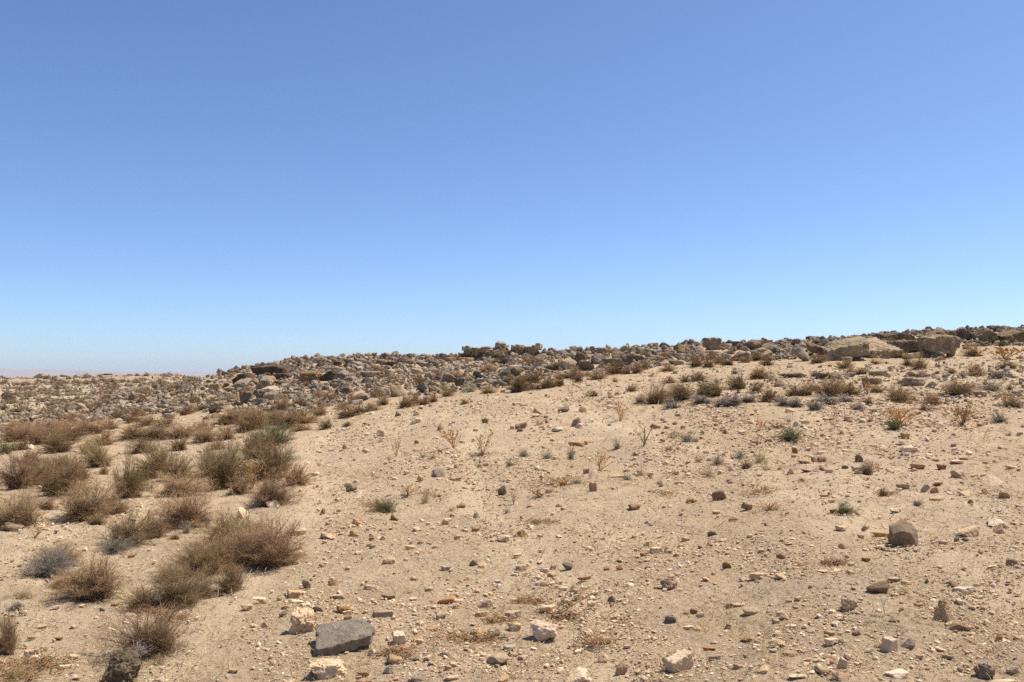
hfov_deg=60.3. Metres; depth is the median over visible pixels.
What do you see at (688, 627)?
stone
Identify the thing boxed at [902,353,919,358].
boulder
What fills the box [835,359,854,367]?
shrub
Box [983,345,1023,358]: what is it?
shrub
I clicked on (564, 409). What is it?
stone
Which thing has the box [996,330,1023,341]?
slab boulder
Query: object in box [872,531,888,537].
stone
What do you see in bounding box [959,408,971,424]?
dry thistle
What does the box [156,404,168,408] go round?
boulder
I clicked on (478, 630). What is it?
stone
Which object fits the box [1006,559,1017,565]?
stone
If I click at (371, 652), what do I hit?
stone
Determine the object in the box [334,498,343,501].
stone
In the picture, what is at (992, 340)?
shrub
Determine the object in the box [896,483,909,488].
stone
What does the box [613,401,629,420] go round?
dry thistle
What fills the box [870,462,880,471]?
dry thistle
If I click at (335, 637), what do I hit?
stone
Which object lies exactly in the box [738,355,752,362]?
shrub
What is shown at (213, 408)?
boulder
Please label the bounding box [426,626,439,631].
stone
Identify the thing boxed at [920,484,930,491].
stone
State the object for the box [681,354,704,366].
shrub
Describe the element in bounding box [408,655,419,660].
stone
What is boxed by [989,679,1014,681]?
stone
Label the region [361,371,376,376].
boulder
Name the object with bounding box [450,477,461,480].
stone
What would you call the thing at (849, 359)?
boulder
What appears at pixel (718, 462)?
scrub tuft
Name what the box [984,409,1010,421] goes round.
shrub
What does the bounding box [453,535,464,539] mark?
stone
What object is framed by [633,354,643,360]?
boulder
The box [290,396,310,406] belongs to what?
shrub
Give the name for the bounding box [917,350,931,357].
boulder
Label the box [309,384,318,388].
boulder
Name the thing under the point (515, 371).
boulder
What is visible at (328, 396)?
shrub
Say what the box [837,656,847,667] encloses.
stone
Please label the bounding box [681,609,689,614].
stone
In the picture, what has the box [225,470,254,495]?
shrub
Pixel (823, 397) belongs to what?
shrub
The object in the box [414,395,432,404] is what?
shrub
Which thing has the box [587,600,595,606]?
stone
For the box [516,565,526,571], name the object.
stone
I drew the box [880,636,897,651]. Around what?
stone
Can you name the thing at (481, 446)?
dry thistle
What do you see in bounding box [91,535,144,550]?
shrub
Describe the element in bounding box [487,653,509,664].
stone
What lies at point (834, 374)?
boulder
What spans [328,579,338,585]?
stone
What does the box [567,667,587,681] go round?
stone
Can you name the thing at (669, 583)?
stone
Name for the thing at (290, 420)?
shrub
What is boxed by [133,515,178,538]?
shrub
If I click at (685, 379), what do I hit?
shrub
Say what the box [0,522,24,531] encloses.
stone
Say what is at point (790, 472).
stone
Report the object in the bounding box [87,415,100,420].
boulder
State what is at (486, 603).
stone
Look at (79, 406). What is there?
boulder
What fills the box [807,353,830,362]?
shrub
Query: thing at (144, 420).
shrub
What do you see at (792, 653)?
stone
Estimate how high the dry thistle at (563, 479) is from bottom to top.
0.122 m
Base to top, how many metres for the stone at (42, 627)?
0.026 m
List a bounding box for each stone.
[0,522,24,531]
[24,649,38,657]
[35,625,46,628]
[39,646,49,650]
[59,664,73,668]
[68,654,79,658]
[99,647,142,681]
[154,676,164,681]
[229,668,238,672]
[237,506,248,518]
[240,604,252,609]
[252,596,266,602]
[261,622,268,627]
[266,500,279,507]
[279,610,286,616]
[286,590,301,597]
[289,607,316,633]
[290,599,302,603]
[293,529,308,534]
[302,579,311,587]
[309,658,346,678]
[313,605,322,611]
[315,618,374,655]
[320,532,334,538]
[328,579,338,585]
[329,594,345,598]
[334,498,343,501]
[336,605,349,614]
[342,610,351,614]
[344,614,351,619]
[346,483,356,490]
[350,490,361,498]
[350,530,356,536]
[352,519,362,525]
[356,678,371,681]
[357,669,368,676]
[364,585,376,589]
[367,649,375,655]
[372,610,394,617]
[376,430,386,436]
[381,593,395,598]
[383,557,394,563]
[383,665,393,672]
[386,654,402,664]
[390,514,398,519]
[392,631,405,643]
[405,545,415,549]
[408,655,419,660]
[408,675,423,681]
[410,418,421,423]
[412,638,422,644]
[413,526,420,530]
[417,475,423,480]
[425,586,432,590]
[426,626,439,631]
[431,468,445,476]
[435,612,446,618]
[437,595,455,603]
[440,652,449,656]
[441,518,451,524]
[441,566,450,570]
[445,675,458,679]
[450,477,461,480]
[450,603,460,608]
[452,599,463,603]
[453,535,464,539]
[456,503,465,507]
[464,575,472,579]
[469,559,477,565]
[472,525,479,530]
[472,627,482,633]
[475,611,488,616]
[478,599,494,607]
[481,417,487,422]
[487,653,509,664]
[492,629,499,635]
[496,535,509,541]
[498,485,506,494]
[498,673,508,681]
[503,644,515,650]
[505,610,521,619]
[507,622,520,631]
[507,651,517,656]
[515,422,526,428]
[515,529,526,535]
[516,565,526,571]
[518,655,527,659]
[529,619,558,640]
[533,408,542,413]
[534,605,554,612]
[540,568,548,572]
[540,581,549,585]
[547,572,557,576]
[552,427,563,431]
[558,406,568,411]
[561,598,571,604]
[562,562,572,569]
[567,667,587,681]
[568,441,583,446]
[571,418,580,426]
[575,423,583,427]
[577,575,590,579]
[579,406,586,411]
[583,468,589,473]
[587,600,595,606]
[588,469,598,478]
[589,482,596,491]
[597,654,608,661]
[607,596,614,602]
[608,475,625,477]
[615,661,627,674]
[628,503,640,509]
[643,540,653,546]
[649,423,660,428]
[651,548,663,552]
[660,578,677,589]
[663,649,693,672]
[665,444,672,450]
[665,615,676,621]
[668,430,679,437]
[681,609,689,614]
[683,625,693,629]
[686,497,697,502]
[690,608,698,613]
[696,611,703,617]
[702,646,715,650]
[707,531,716,535]
[709,654,721,659]
[712,489,725,499]
[722,562,730,568]
[724,602,733,608]
[731,603,744,606]
[734,664,742,668]
[741,502,752,509]
[741,636,752,640]
[742,606,759,615]
[749,572,768,579]
[756,665,769,673]
[768,638,784,645]
[769,648,776,652]
[775,610,788,619]
[776,554,785,558]
[776,573,786,578]
[783,650,797,656]
[785,408,795,411]
[787,468,794,474]
[787,674,806,677]
[793,421,800,426]
[797,460,810,462]
[799,419,809,424]
[811,665,830,674]
[817,456,825,461]
[823,655,835,659]
[824,630,835,635]
[824,638,838,644]
[831,671,849,680]
[835,525,847,530]
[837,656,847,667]
[838,543,845,548]
[841,598,856,609]
[850,466,861,470]
[852,629,860,634]
[855,454,863,461]
[861,525,869,530]
[866,581,889,592]
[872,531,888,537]
[874,640,880,647]
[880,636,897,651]
[884,668,908,678]
[887,577,900,580]
[888,521,917,546]
[890,508,898,511]
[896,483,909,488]
[900,433,909,438]
[900,445,917,451]
[900,638,914,649]
[910,462,924,468]
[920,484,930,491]
[929,496,943,500]
[930,487,938,492]
[933,597,951,621]
[936,464,945,469]
[942,654,953,658]
[948,580,957,586]
[948,621,965,630]
[950,460,963,463]
[950,469,964,477]
[952,586,973,592]
[956,525,979,536]
[958,491,969,495]
[973,663,994,677]
[981,475,1003,486]
[988,518,1006,526]
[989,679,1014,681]
[992,523,1004,533]
[995,634,1002,640]
[999,491,1009,498]
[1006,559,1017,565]
[1006,666,1019,673]
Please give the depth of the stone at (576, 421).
16.24 m
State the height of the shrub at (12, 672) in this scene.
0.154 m
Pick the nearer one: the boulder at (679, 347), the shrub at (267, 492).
the shrub at (267, 492)
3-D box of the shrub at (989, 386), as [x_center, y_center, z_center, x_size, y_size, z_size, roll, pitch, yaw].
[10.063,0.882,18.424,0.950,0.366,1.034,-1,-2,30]
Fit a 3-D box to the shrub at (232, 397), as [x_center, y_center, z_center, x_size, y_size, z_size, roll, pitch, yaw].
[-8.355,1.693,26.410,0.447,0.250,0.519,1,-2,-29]
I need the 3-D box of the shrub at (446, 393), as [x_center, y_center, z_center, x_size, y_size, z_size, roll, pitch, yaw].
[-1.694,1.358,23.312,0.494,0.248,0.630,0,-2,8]
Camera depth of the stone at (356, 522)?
9.18 m
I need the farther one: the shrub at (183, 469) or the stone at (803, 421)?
the stone at (803, 421)
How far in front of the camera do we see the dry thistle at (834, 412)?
14.33 m
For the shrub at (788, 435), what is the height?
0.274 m
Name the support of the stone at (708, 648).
on the ground
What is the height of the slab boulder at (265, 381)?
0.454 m
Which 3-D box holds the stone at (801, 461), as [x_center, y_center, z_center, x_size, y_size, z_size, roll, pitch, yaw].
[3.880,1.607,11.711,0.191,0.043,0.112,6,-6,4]
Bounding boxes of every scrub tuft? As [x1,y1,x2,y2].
[366,496,398,512]
[419,488,431,503]
[426,449,440,459]
[506,457,515,465]
[515,446,530,456]
[541,448,556,458]
[566,448,576,458]
[570,477,583,483]
[610,437,622,448]
[620,473,632,480]
[631,466,647,474]
[677,431,700,441]
[692,452,702,462]
[696,461,715,477]
[709,451,728,464]
[733,447,748,458]
[739,459,753,468]
[744,445,776,462]
[757,460,769,470]
[831,499,858,514]
[857,458,875,474]
[875,487,888,496]
[881,419,901,429]
[913,495,926,505]
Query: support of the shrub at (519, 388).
on the ground
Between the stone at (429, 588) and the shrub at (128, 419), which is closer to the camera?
the stone at (429, 588)
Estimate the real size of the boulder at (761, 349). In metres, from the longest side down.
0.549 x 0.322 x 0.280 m
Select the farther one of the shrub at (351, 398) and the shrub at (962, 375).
the shrub at (351, 398)
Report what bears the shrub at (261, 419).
on the ground
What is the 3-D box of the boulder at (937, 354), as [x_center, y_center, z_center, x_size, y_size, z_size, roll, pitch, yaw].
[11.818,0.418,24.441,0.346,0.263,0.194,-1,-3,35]
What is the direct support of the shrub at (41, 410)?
on the ground
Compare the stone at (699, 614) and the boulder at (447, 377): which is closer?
the stone at (699, 614)
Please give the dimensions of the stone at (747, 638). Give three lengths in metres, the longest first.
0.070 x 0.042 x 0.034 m
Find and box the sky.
[0,0,1023,371]
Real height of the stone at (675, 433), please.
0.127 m
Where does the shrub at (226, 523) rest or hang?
on the ground
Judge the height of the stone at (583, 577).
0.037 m
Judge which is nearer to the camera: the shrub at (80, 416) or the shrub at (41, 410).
the shrub at (80, 416)
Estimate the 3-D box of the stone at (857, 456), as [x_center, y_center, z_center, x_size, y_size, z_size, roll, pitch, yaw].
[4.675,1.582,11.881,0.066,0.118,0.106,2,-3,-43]
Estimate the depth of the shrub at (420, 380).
26.75 m
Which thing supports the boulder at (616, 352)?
on the ground
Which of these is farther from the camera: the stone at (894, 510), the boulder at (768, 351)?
the boulder at (768, 351)
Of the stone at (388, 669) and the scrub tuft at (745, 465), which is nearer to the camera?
the stone at (388, 669)
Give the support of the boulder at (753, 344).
on the ground
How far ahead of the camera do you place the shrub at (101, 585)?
6.46 m
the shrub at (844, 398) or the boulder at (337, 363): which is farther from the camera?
the boulder at (337, 363)
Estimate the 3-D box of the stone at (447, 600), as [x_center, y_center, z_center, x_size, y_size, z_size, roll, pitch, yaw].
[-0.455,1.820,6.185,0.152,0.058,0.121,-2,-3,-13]
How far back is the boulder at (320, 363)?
32.96 m
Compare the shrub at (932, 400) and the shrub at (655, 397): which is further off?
the shrub at (655, 397)
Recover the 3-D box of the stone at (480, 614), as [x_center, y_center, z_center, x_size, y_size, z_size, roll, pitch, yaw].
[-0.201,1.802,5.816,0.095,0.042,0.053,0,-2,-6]
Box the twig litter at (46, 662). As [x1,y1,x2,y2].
[0,452,900,681]
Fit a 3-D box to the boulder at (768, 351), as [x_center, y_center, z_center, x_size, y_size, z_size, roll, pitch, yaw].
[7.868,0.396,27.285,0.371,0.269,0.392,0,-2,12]
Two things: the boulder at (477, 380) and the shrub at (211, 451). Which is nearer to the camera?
the shrub at (211, 451)
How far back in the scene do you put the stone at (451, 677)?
4.62 m
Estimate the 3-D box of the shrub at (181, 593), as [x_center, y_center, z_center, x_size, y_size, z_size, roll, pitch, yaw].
[-2.419,1.730,6.346,0.591,0.374,0.607,0,-2,-7]
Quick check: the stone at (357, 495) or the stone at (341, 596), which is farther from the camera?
the stone at (357, 495)
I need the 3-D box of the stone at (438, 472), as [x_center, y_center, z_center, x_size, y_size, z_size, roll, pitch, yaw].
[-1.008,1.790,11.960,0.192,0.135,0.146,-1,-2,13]
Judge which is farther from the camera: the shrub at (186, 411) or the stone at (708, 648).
the shrub at (186, 411)
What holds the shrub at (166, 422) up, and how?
on the ground
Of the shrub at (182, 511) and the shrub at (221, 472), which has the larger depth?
the shrub at (221, 472)
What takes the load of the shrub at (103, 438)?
on the ground
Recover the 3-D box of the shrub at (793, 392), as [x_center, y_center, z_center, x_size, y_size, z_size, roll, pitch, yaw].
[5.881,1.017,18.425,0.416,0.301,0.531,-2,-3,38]
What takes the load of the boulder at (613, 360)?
on the ground
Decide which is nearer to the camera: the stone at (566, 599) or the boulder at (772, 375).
the stone at (566, 599)
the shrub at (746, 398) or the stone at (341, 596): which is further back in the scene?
the shrub at (746, 398)
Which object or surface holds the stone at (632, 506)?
on the ground
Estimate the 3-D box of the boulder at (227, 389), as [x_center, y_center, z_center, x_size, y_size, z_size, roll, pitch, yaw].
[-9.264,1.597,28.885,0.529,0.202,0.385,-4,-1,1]
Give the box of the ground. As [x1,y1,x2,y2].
[0,332,1023,681]
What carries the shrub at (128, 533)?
on the ground
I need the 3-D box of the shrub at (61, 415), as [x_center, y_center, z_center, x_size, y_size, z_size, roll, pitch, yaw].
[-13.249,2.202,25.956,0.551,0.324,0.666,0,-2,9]
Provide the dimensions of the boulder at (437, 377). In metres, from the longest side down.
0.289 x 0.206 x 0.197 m
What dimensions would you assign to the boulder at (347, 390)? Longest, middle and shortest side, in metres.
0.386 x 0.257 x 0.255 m
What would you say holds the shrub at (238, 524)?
on the ground
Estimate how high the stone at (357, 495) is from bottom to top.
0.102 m
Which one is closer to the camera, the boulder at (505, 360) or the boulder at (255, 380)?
the boulder at (255, 380)
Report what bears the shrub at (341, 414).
on the ground
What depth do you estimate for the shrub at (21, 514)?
9.42 m
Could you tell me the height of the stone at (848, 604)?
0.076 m
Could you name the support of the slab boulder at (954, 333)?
on the ground
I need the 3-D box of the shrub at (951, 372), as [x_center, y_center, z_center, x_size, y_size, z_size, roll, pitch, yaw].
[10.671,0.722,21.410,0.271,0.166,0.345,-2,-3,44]
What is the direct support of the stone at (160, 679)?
on the ground
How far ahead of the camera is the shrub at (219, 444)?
17.91 m
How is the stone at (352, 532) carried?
on the ground
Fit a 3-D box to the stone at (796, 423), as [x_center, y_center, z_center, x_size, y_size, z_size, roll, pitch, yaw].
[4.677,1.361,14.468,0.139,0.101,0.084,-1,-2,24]
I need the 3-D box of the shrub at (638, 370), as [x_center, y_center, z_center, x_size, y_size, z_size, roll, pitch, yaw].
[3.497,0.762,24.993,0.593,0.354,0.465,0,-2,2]
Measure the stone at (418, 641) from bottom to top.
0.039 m
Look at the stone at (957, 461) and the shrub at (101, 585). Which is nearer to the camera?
the shrub at (101, 585)
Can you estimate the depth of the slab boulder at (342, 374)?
28.86 m
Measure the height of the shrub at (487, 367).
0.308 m
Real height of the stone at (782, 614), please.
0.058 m
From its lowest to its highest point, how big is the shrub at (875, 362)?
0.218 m
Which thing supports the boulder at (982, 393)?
on the ground
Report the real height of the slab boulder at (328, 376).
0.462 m
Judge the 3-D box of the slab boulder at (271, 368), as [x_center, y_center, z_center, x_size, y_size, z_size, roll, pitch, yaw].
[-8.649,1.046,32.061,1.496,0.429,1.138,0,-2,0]
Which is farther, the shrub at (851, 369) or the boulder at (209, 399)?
the boulder at (209, 399)
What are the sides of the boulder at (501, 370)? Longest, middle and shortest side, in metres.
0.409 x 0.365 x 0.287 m
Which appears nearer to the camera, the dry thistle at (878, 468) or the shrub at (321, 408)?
the dry thistle at (878, 468)
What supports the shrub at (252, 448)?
on the ground
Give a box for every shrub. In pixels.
[0,421,20,442]
[0,421,45,441]
[0,439,19,454]
[0,446,49,489]
[0,486,61,527]
[0,606,23,655]
[0,651,46,681]
[1,582,49,599]
[5,418,25,425]
[5,600,26,611]
[9,449,48,465]
[11,439,34,449]
[12,542,88,580]
[13,419,43,431]
[16,446,62,483]
[23,534,86,564]
[26,421,65,443]
[26,447,100,498]
[32,495,59,509]
[33,427,88,453]
[36,407,48,413]
[39,472,129,521]
[39,549,142,606]
[40,418,72,426]
[42,450,85,471]
[43,572,77,587]
[51,418,99,440]
[55,410,70,418]
[56,457,101,480]
[58,411,92,419]
[58,414,121,434]
[59,416,79,424]
[75,435,121,467]
[76,439,99,453]
[82,505,170,549]
[82,509,108,524]
[85,429,118,445]
[86,592,199,665]
[87,400,104,409]
[91,531,138,555]
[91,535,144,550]
[95,417,121,428]
[97,463,108,474]
[101,439,159,498]
[102,497,136,513]
[107,407,129,418]
[112,420,151,439]
[113,582,164,609]
[118,437,181,477]
[119,433,165,453]
[121,411,146,422]
[122,407,145,416]
[126,418,175,439]
[130,487,141,497]
[131,412,158,425]
[133,393,146,399]
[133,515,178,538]
[138,555,219,609]
[141,479,225,531]
[142,560,192,581]
[145,468,221,498]
[147,655,165,665]
[149,527,245,577]
[150,417,178,427]
[152,422,200,438]
[156,447,202,480]
[163,432,187,451]
[168,531,180,539]
[174,539,212,559]
[176,405,197,415]
[177,519,193,533]
[180,395,199,402]
[181,423,219,442]
[183,420,263,490]
[183,570,230,599]
[186,526,254,570]
[188,439,242,476]
[188,505,246,545]
[188,516,211,527]
[193,418,214,429]
[195,405,206,410]
[204,440,229,449]
[207,558,251,593]
[209,410,245,424]
[210,506,265,546]
[213,424,238,439]
[215,405,265,421]
[221,519,284,563]
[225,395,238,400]
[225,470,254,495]
[229,405,272,430]
[234,414,263,432]
[234,510,324,569]
[237,434,308,479]
[239,418,300,445]
[239,431,281,458]
[242,466,306,508]
[263,407,296,423]
[267,404,307,427]
[270,394,292,411]
[270,445,303,461]
[277,462,317,485]
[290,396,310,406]
[290,409,318,420]
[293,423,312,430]
[294,411,319,423]
[309,405,324,413]
[311,390,325,395]
[312,405,326,415]
[316,416,333,428]
[320,389,340,402]
[334,401,346,406]
[334,405,346,417]
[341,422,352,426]
[342,404,362,417]
[347,393,360,402]
[350,402,369,414]
[365,402,383,410]
[369,387,385,396]
[370,365,384,370]
[372,394,390,404]
[397,393,419,408]
[401,393,419,403]
[409,376,428,383]
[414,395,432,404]
[424,392,439,401]
[431,368,441,375]
[438,388,455,396]
[448,371,461,377]
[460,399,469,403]
[461,383,478,391]
[478,364,499,371]
[479,385,500,393]
[504,372,534,390]
[506,376,535,392]
[514,357,530,363]
[520,367,541,382]
[523,358,535,365]
[534,374,559,387]
[552,373,565,385]
[566,365,585,377]
[570,369,583,381]
[586,370,612,379]
[586,390,599,395]
[600,361,627,373]
[619,366,630,373]
[625,383,640,390]
[628,362,644,373]
[633,395,644,402]
[636,377,677,403]
[639,358,649,369]
[652,355,667,360]
[653,349,672,357]
[656,363,676,371]
[659,400,681,409]
[660,376,677,382]
[664,372,700,399]
[680,375,693,381]
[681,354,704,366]
[686,371,709,380]
[687,394,712,403]
[693,377,725,395]
[698,356,719,367]
[709,394,742,406]
[714,357,728,362]
[716,355,735,364]
[721,392,747,405]
[723,370,748,389]
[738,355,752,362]
[739,392,761,402]
[747,368,767,377]
[749,380,765,392]
[751,350,760,360]
[751,367,766,378]
[753,352,775,360]
[757,358,773,365]
[757,386,775,401]
[761,390,786,401]
[771,425,803,440]
[772,395,788,405]
[783,383,799,395]
[783,395,804,407]
[796,383,814,395]
[803,376,850,395]
[804,400,825,409]
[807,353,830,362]
[809,391,840,404]
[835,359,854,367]
[835,378,863,394]
[837,392,857,401]
[843,366,857,373]
[851,402,867,409]
[854,367,870,374]
[855,394,875,404]
[868,357,886,363]
[868,383,889,392]
[881,379,919,402]
[897,359,913,365]
[909,355,929,369]
[913,371,930,376]
[917,392,943,404]
[918,404,935,410]
[932,377,986,395]
[947,368,956,373]
[957,371,967,377]
[958,341,982,356]
[964,364,986,372]
[964,368,988,375]
[970,375,1013,390]
[983,335,1000,343]
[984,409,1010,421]
[985,369,1008,377]
[987,358,1023,368]
[998,395,1023,407]
[1005,335,1018,342]
[1005,383,1013,389]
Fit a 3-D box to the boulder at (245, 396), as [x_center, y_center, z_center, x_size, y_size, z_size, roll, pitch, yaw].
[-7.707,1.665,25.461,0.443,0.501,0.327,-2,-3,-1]
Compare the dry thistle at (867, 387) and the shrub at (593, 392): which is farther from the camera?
the shrub at (593, 392)
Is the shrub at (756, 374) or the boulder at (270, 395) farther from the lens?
the boulder at (270, 395)
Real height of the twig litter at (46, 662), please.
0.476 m
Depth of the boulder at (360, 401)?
23.66 m
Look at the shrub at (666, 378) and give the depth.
22.12 m
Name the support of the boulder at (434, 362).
on the ground
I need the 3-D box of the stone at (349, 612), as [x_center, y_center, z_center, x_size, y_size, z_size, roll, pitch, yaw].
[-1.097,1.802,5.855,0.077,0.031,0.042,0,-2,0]
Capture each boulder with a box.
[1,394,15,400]
[75,403,86,409]
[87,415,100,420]
[102,394,113,399]
[128,393,141,400]
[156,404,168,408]
[161,409,170,415]
[163,413,175,417]
[205,395,216,403]
[208,383,223,389]
[208,404,220,413]
[214,401,223,405]
[222,387,234,391]
[222,405,233,409]
[231,378,251,389]
[232,373,255,383]
[239,390,253,404]
[242,386,253,390]
[250,364,294,374]
[251,378,258,383]
[252,398,265,404]
[254,390,265,397]
[255,375,275,389]
[261,385,283,391]
[264,389,278,399]
[269,373,292,378]
[299,371,321,382]
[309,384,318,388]
[316,361,323,367]
[319,368,339,380]
[324,367,341,370]
[329,383,337,388]
[332,370,348,379]
[334,361,341,365]
[341,387,351,394]
[349,399,362,404]
[353,393,369,399]
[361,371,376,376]
[361,377,374,382]
[375,358,386,364]
[384,369,397,374]
[385,361,398,366]
[390,385,405,396]
[397,356,410,363]
[410,368,422,373]
[416,382,426,391]
[424,373,433,378]
[428,361,442,365]
[434,375,441,380]
[441,372,455,381]
[444,357,456,361]
[453,377,464,385]
[460,358,473,361]
[472,378,481,382]
[473,370,481,378]
[489,379,497,386]
[498,354,509,364]
[498,367,506,373]
[498,367,510,376]
[507,366,523,374]
[510,367,524,375]
[521,353,534,358]
[534,354,547,359]
[535,357,548,366]
[546,362,559,369]
[560,357,576,369]
[560,369,570,377]
[574,351,586,361]
[575,360,593,369]
[590,352,603,363]
[602,358,623,366]
[611,347,622,357]
[620,353,633,365]
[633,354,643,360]
[671,353,684,360]
[673,343,686,352]
[674,360,684,364]
[692,346,705,352]
[702,337,721,349]
[704,350,725,355]
[720,343,731,348]
[725,341,740,346]
[730,351,749,360]
[742,340,760,348]
[753,347,767,352]
[761,343,777,352]
[761,349,772,354]
[766,371,778,380]
[774,380,787,386]
[777,372,805,377]
[793,347,808,360]
[806,342,823,354]
[813,372,830,378]
[815,339,830,345]
[823,336,869,360]
[829,372,841,378]
[842,357,851,361]
[842,372,854,376]
[861,375,870,387]
[862,377,882,383]
[867,337,902,358]
[868,369,887,375]
[880,332,915,340]
[893,340,917,351]
[901,378,926,385]
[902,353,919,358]
[906,371,914,376]
[917,334,962,354]
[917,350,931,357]
[923,330,962,338]
[925,381,938,387]
[931,351,944,357]
[959,328,972,339]
[962,343,970,348]
[971,328,997,341]
[972,391,986,396]
[986,325,995,329]
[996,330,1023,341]
[1003,371,1018,377]
[1011,390,1020,396]
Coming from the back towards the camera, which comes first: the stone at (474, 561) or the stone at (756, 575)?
the stone at (474, 561)
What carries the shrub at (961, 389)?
on the ground
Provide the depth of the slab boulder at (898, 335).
28.73 m
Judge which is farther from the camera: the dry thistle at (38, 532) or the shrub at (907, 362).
the shrub at (907, 362)
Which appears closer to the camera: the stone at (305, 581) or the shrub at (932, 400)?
the stone at (305, 581)
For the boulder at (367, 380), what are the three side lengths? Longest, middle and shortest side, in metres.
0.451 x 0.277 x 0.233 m
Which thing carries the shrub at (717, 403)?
on the ground
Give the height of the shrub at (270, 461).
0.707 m
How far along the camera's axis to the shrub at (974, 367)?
21.30 m
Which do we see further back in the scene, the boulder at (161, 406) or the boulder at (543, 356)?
the boulder at (543, 356)
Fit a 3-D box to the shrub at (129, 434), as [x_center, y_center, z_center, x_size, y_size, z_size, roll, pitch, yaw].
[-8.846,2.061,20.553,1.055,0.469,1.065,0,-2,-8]
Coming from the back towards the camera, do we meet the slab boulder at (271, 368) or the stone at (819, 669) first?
the slab boulder at (271, 368)
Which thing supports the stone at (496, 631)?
on the ground
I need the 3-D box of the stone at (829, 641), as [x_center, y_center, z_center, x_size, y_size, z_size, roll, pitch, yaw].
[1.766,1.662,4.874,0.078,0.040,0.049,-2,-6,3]
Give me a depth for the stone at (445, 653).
4.97 m
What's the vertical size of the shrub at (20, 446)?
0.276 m
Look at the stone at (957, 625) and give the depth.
5.08 m
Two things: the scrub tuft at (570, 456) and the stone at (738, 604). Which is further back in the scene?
the scrub tuft at (570, 456)
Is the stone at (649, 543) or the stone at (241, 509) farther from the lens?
the stone at (241, 509)
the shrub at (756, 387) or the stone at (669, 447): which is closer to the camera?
the stone at (669, 447)
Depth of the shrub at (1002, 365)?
21.82 m
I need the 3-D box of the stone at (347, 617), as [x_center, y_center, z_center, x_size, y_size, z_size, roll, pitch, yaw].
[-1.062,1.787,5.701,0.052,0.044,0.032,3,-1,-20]
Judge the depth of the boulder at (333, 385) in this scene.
27.04 m
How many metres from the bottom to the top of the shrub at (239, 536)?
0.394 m
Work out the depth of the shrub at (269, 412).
21.34 m
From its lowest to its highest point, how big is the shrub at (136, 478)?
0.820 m
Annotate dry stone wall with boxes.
[460,341,542,360]
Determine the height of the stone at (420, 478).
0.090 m
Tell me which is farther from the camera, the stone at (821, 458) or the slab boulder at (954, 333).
the slab boulder at (954, 333)
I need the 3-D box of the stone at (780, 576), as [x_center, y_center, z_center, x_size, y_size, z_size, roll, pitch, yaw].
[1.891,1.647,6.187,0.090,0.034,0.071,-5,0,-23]
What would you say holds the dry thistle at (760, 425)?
on the ground
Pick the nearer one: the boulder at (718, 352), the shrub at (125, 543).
the shrub at (125, 543)
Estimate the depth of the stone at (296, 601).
6.25 m
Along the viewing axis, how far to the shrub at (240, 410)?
22.34 m
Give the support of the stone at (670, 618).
on the ground
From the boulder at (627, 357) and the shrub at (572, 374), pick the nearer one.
the shrub at (572, 374)
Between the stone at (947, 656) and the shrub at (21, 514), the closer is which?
the stone at (947, 656)
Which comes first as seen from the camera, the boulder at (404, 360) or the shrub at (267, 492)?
the shrub at (267, 492)
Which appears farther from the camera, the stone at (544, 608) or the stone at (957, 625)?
the stone at (544, 608)
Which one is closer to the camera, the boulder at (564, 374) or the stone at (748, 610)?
the stone at (748, 610)
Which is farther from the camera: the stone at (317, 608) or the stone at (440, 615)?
the stone at (317, 608)
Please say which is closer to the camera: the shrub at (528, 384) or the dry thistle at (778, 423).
the dry thistle at (778, 423)
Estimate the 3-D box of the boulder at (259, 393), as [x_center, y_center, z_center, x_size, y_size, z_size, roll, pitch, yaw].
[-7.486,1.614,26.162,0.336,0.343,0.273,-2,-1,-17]
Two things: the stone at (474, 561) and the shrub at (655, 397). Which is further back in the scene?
the shrub at (655, 397)
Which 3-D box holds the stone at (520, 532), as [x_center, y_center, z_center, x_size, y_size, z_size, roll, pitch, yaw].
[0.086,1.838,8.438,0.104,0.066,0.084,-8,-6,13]
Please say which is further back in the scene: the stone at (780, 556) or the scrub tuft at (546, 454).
the scrub tuft at (546, 454)
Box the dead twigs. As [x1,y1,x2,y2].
[131,635,152,656]
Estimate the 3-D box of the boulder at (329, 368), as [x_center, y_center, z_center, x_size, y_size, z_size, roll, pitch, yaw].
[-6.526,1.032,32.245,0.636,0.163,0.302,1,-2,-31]
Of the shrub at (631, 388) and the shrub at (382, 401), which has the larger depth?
the shrub at (382, 401)
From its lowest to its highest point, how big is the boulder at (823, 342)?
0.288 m
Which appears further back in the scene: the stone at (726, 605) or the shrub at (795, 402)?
the shrub at (795, 402)
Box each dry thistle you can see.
[30,523,46,538]
[136,506,156,523]
[239,460,264,487]
[391,439,400,455]
[397,483,418,495]
[439,425,461,447]
[471,429,492,453]
[509,485,518,504]
[526,488,551,497]
[546,475,576,484]
[551,573,599,616]
[567,612,588,656]
[594,448,617,470]
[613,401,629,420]
[633,424,653,445]
[749,498,782,509]
[757,416,768,426]
[768,420,788,426]
[831,406,839,428]
[864,382,872,393]
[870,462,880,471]
[877,407,917,422]
[885,410,922,423]
[944,401,974,424]
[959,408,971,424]
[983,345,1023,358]
[995,390,1016,403]
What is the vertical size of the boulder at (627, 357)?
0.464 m
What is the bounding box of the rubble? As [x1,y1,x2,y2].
[0,324,1023,439]
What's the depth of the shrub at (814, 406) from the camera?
16.15 m
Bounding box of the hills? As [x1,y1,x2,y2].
[0,369,217,377]

